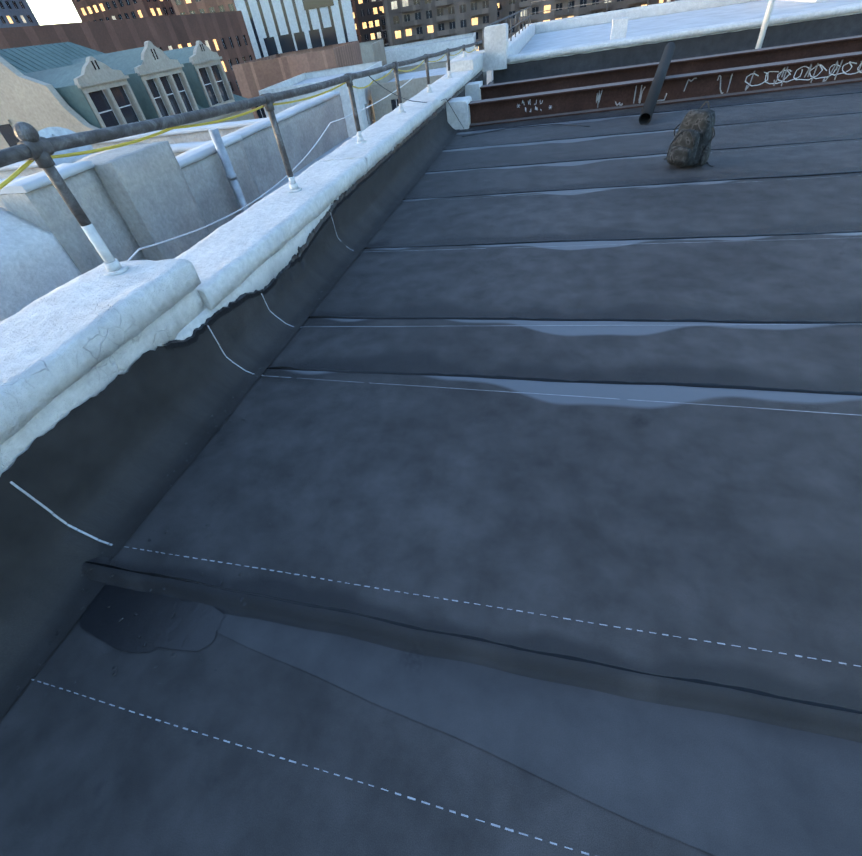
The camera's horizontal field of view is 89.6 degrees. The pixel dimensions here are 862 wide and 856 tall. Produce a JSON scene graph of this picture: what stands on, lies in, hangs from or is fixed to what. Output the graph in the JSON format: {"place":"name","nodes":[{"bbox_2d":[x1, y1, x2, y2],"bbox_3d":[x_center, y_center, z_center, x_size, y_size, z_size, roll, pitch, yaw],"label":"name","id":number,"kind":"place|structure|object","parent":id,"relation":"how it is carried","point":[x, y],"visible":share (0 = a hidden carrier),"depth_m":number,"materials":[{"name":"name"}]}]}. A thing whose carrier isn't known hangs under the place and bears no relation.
{"place":"outdoors","nodes":[
{"label":"outdoors","id":0,"kind":"place"},
{"bbox_2d":[0,0,38,27],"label":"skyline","id":1,"kind":"structure","parent":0,"point":[16,13],"depth_m":141.91,"materials":[{"name":"blue"}]},
{"bbox_2d":[0,56,99,160],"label":"gable wall","id":2,"kind":"structure","parent":0,"point":[38,105],"depth_m":26.97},
{"bbox_2d":[26,0,81,24],"label":"sky","id":3,"kind":"structure","parent":0,"point":[47,12],"materials":[{"name":"white"}]},
{"bbox_2d":[71,0,175,21],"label":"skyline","id":4,"kind":"structure","parent":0,"point":[94,10],"depth_m":148.18,"materials":[{"name":"brown brick"}]},
{"bbox_2d":[0,11,255,95],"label":"brown block","id":5,"kind":"structure","parent":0,"point":[225,36],"depth_m":66.75,"materials":[{"name":"brick"}]},
{"bbox_2d":[0,91,351,273],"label":"neighbour walls","id":6,"kind":"structure","parent":0,"point":[131,199],"depth_m":4.57,"materials":[{"name":"grey paint"}]},
{"bbox_2d":[0,206,81,321],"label":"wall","id":7,"kind":"structure","parent":6,"relation":"on","point":[36,261],"depth_m":3.54,"materials":[{"name":"white paint"}]},
{"bbox_2d":[38,127,248,212],"bbox_3d":[-3.702,-2.623,6.848,3.084,3.761,0.648,6,46,16],"label":"mast and dish","id":8,"kind":"object","parent":6,"relation":"on","point":[49,132],"visible":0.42,"depth_m":5.58,"materials":[{"name":"white metal"}]},
{"bbox_2d":[171,0,236,14],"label":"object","id":9,"kind":"structure","parent":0,"point":[183,7],"depth_m":128.34,"materials":[{"name":"red brick"}]},
{"bbox_2d":[179,108,254,125],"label":"mansard house body","id":10,"kind":"structure","parent":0,"point":[249,116],"depth_m":38.40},
{"bbox_2d":[0,41,247,129],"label":"mansard roof","id":11,"kind":"structure","parent":10,"relation":"on","point":[27,59],"depth_m":31.25,"materials":[{"name":"teal metal"}]},
{"bbox_2d":[24,40,234,128],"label":"dormer windows","id":12,"kind":"structure","parent":11,"relation":"attached to","point":[110,87],"depth_m":30.59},
{"bbox_2d":[234,0,357,58],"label":"white tower","id":13,"kind":"structure","parent":0,"point":[275,19],"depth_m":102.20,"materials":[{"name":"concrete"}]},
{"bbox_2d":[377,0,501,50],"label":"apartment slab","id":14,"kind":"structure","parent":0,"point":[409,21],"depth_m":116.19,"materials":[{"name":"beige brick"}]},
{"bbox_2d":[497,0,500,22],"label":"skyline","id":15,"kind":"structure","parent":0,"point":[498,12],"depth_m":227.60,"materials":[{"name":"beige brick"}]},
{"bbox_2d":[497,0,657,38],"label":"apartment slab","id":16,"kind":"structure","parent":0,"point":[509,7],"depth_m":116.59,"materials":[{"name":"beige brick"}]},
{"bbox_2d":[657,0,674,3],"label":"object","id":17,"kind":"structure","parent":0,"point":[661,1],"depth_m":190.67,"materials":[{"name":"red brick"}]},
{"label":"ground","id":18,"kind":"structure","parent":0,"visible":0},
{"bbox_2d":[232,40,362,118],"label":"building","id":19,"kind":"structure","parent":18,"relation":"on","point":[253,77],"depth_m":49.72,"materials":[{"name":"red brick"}]},
{"bbox_2d":[263,0,336,55],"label":"windows","id":20,"kind":"structure","parent":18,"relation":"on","point":[300,40],"depth_m":104.15,"materials":[{"name":"grey glass"}]},
{"bbox_2d":[258,61,383,136],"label":"lowrise","id":21,"kind":"structure","parent":18,"relation":"on","point":[363,100],"depth_m":40.87,"materials":[{"name":"white concrete"}]},
{"bbox_2d":[350,0,361,42],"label":"building","id":22,"kind":"structure","parent":18,"relation":"on","point":[355,20],"depth_m":167.69,"materials":[{"name":"brown brick"}]},
{"bbox_2d":[354,0,388,46],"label":"dark block","id":23,"kind":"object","parent":18,"relation":"on","point":[371,21],"visible":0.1,"depth_m":153.24,"materials":[{"name":"grey"}]},
{"bbox_2d":[359,39,386,65],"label":"lowrise","id":24,"kind":"structure","parent":18,"relation":"on","point":[373,51],"depth_m":73.06,"materials":[{"name":"white concrete"}]},
{"bbox_2d":[370,60,450,121],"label":"lowrise","id":25,"kind":"structure","parent":18,"relation":"on","point":[416,84],"depth_m":41.37,"materials":[{"name":"grey concrete"}]},
{"bbox_2d":[383,53,462,75],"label":"lowrise","id":26,"kind":"structure","parent":18,"relation":"on","point":[444,58],"depth_m":66.61,"materials":[{"name":"white concrete"}]},
{"bbox_2d":[384,32,475,63],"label":"lowrise","id":27,"kind":"structure","parent":18,"relation":"on","point":[402,52],"depth_m":87.28,"materials":[{"name":"white concrete"}]},
{"bbox_2d":[487,0,861,83],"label":"neighbouring roof","id":28,"kind":"structure","parent":18,"relation":"on","point":[618,24],"depth_m":15.81,"materials":[{"name":"white concrete"}]},
{"bbox_2d":[482,0,648,49],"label":"railing","id":29,"kind":"object","parent":28,"relation":"on","point":[510,16],"visible":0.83,"depth_m":16.19,"materials":[{"name":"grey metal"}]},
{"bbox_3d":[16.088,-1.114,0.407,34.050,0.388,15.800,4,45,14],"label":"roof slab","id":30,"kind":"object","parent":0,"visible":0},
{"bbox_2d":[0,23,508,475],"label":"parapet","id":31,"kind":"structure","parent":30,"relation":"attached to","point":[67,348],"depth_m":1.89,"materials":[{"name":"white paint"}]},
{"bbox_2d":[0,41,481,275],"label":"railing","id":32,"kind":"object","parent":31,"relation":"on","point":[32,144],"visible":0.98,"depth_m":1.94,"materials":[{"name":"grey metal"}]},
{"bbox_2d":[0,49,474,189],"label":"yellow cable","id":33,"kind":"object","parent":32,"relation":"attached to","point":[16,173],"visible":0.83,"depth_m":2.10,"materials":[{"name":"yellow plastic"}]},
{"bbox_2d":[0,71,484,718],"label":"flashing","id":34,"kind":"object","parent":31,"relation":"attached to","point":[102,465],"visible":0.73,"depth_m":1.73,"materials":[{"name":"black rubber"}]},
{"bbox_2d":[10,212,353,545],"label":"flashing seams","id":35,"kind":"object","parent":34,"relation":"attached to","point":[46,508],"depth_m":1.55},
{"bbox_2d":[127,76,414,260],"bbox_3d":[-1.945,-1.526,3.259,0.576,0.556,9.637,8,46,18],"label":"white cable","id":36,"kind":"object","parent":31,"relation":"attached to","point":[133,255],"visible":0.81,"depth_m":4.12,"materials":[{"name":"grey plastic"}]},
{"bbox_2d":[163,71,482,350],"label":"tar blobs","id":37,"kind":"object","parent":31,"relation":"attached to","point":[242,298],"visible":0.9,"depth_m":2.92,"materials":[{"name":"black"}]},
{"bbox_2d":[0,615,714,855],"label":"roof sheet","id":38,"kind":"object","parent":30,"relation":"on","point":[80,775],"visible":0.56,"depth_m":1.08,"materials":[{"name":"grey rubber"}]},
{"bbox_2d":[79,585,224,651],"bbox_3d":[-0.942,0.624,1.405,0.578,0.001,0.182,4,45,14],"label":"wet patch","id":39,"kind":"object","parent":38,"relation":"on","point":[193,626],"visible":1,"depth_m":1.40,"materials":[{"name":"black liquid"}]},
{"bbox_2d":[4,133,474,728],"bbox_3d":[0.113,-2.515,4.431,0.692,0.065,11.557,4,45,14],"label":"grit debris","id":40,"kind":"object","parent":38,"relation":"on","point":[184,561],"visible":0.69,"depth_m":1.45,"materials":[{"name":"black gravel"}]},
{"bbox_2d":[31,116,861,854],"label":"dashed chalk lines","id":41,"kind":"object","parent":38,"relation":"on","point":[467,602],"visible":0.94,"depth_m":1.30,"materials":[{"name":"paint"}]},
{"bbox_2d":[216,614,861,855],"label":"strip","id":42,"kind":"object","parent":38,"relation":"on","point":[716,784],"visible":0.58,"depth_m":1.02,"materials":[{"name":"grey rubber"}]},
{"bbox_2d":[446,81,482,129],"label":"beam pads","id":43,"kind":"object","parent":30,"relation":"on","point":[460,106],"visible":0.77,"depth_m":6.08,"materials":[{"name":"white paint"}]},
{"bbox_2d":[81,369,861,742],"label":"roof sheet","id":44,"kind":"object","parent":30,"relation":"on","point":[679,521],"visible":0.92,"depth_m":1.43,"materials":[{"name":"grey rubber"}]},
{"bbox_2d":[369,76,588,136],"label":"black cables","id":45,"kind":"object","parent":30,"relation":"on","point":[483,132],"visible":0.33,"depth_m":5.62,"materials":[{"name":"black plastic"}]},
{"bbox_2d":[267,318,861,395],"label":"roof sheet","id":46,"kind":"object","parent":30,"relation":"on","point":[815,358],"visible":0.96,"depth_m":2.06,"materials":[{"name":"grey rubber"}]},
{"bbox_2d":[308,232,861,324],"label":"roof sheet","id":47,"kind":"object","parent":30,"relation":"on","point":[810,279],"visible":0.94,"depth_m":2.54,"materials":[{"name":"grey rubber"}]},
{"bbox_2d":[364,173,861,248],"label":"roof sheet","id":48,"kind":"object","parent":30,"relation":"on","point":[818,204],"visible":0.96,"depth_m":3.22,"materials":[{"name":"black rubber"}]},
{"bbox_2d":[403,139,861,199],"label":"roof sheet","id":49,"kind":"object","parent":30,"relation":"on","point":[815,159],"visible":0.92,"depth_m":3.85,"materials":[{"name":"black rubber"}]},
{"bbox_2d":[664,101,715,166],"bbox_3d":[2.221,-2.486,3.682,0.335,0.452,0.453,-31,49,-25],"label":"backpack","id":50,"kind":"object","parent":49,"relation":"on","point":[690,145],"visible":1,"depth_m":3.63,"materials":[{"name":"fabric"}]},
{"bbox_2d":[426,113,861,172],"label":"roof sheet","id":51,"kind":"object","parent":30,"relation":"on","point":[803,130],"visible":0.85,"depth_m":4.47,"materials":[{"name":"black rubber"}]},
{"bbox_2d":[444,93,861,149],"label":"roof sheet","id":52,"kind":"object","parent":30,"relation":"on","point":[790,109],"visible":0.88,"depth_m":5.06,"materials":[{"name":"black rubber"}]},
{"bbox_2d":[639,42,674,124],"bbox_3d":[2.853,-4.356,5.439,0.132,0.567,1.934,14,48,23],"label":"black pipe","id":53,"kind":"object","parent":52,"relation":"on","point":[646,114],"visible":0.98,"depth_m":5.28,"materials":[{"name":"black metal"}]},
{"bbox_2d":[458,82,861,132],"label":"roof sheet","id":54,"kind":"object","parent":30,"relation":"on","point":[838,89],"visible":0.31,"depth_m":5.42,"materials":[{"name":"black rubber"}]},
{"bbox_2d":[468,51,861,126],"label":"beam","id":55,"kind":"structure","parent":54,"relation":"on","point":[704,85],"depth_m":5.63,"materials":[{"name":"metal"}]},
{"bbox_2d":[517,60,861,111],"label":"graffiti","id":56,"kind":"object","parent":55,"relation":"attached to","point":[598,97],"visible":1,"depth_m":5.40,"materials":[{"name":"grey paint"}]},
{"bbox_2d":[507,2,861,63],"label":"parapet","id":57,"kind":"structure","parent":30,"relation":"attached to","point":[836,11],"depth_m":7.67,"materials":[{"name":"white paint"}]},
{"bbox_2d":[493,13,861,83],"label":"parapet wall","id":58,"kind":"structure","parent":57,"relation":"attached to","point":[806,31],"depth_m":7.77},
{"bbox_3d":[17.578,-5.809,4.722,34.000,0.012,2.710,4,45,14],"label":"roof sheet","id":59,"kind":"object","parent":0,"visible":0},
{"bbox_2d":[755,0,774,48],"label":"pole","id":60,"kind":"object","parent":59,"relation":"on","point":[769,9],"depth_m":6.98,"materials":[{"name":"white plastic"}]},
{"bbox_3d":[17.173,-4.575,3.511,34.000,0.011,1.062,4,45,14],"label":"roof sheet","id":61,"kind":"object","parent":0,"visible":0},
{"bbox_2d":[480,35,861,99],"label":"beam","id":62,"kind":"structure","parent":61,"relation":"on","point":[720,61],"depth_m":6.51,"materials":[{"name":"metal"}]}
]}

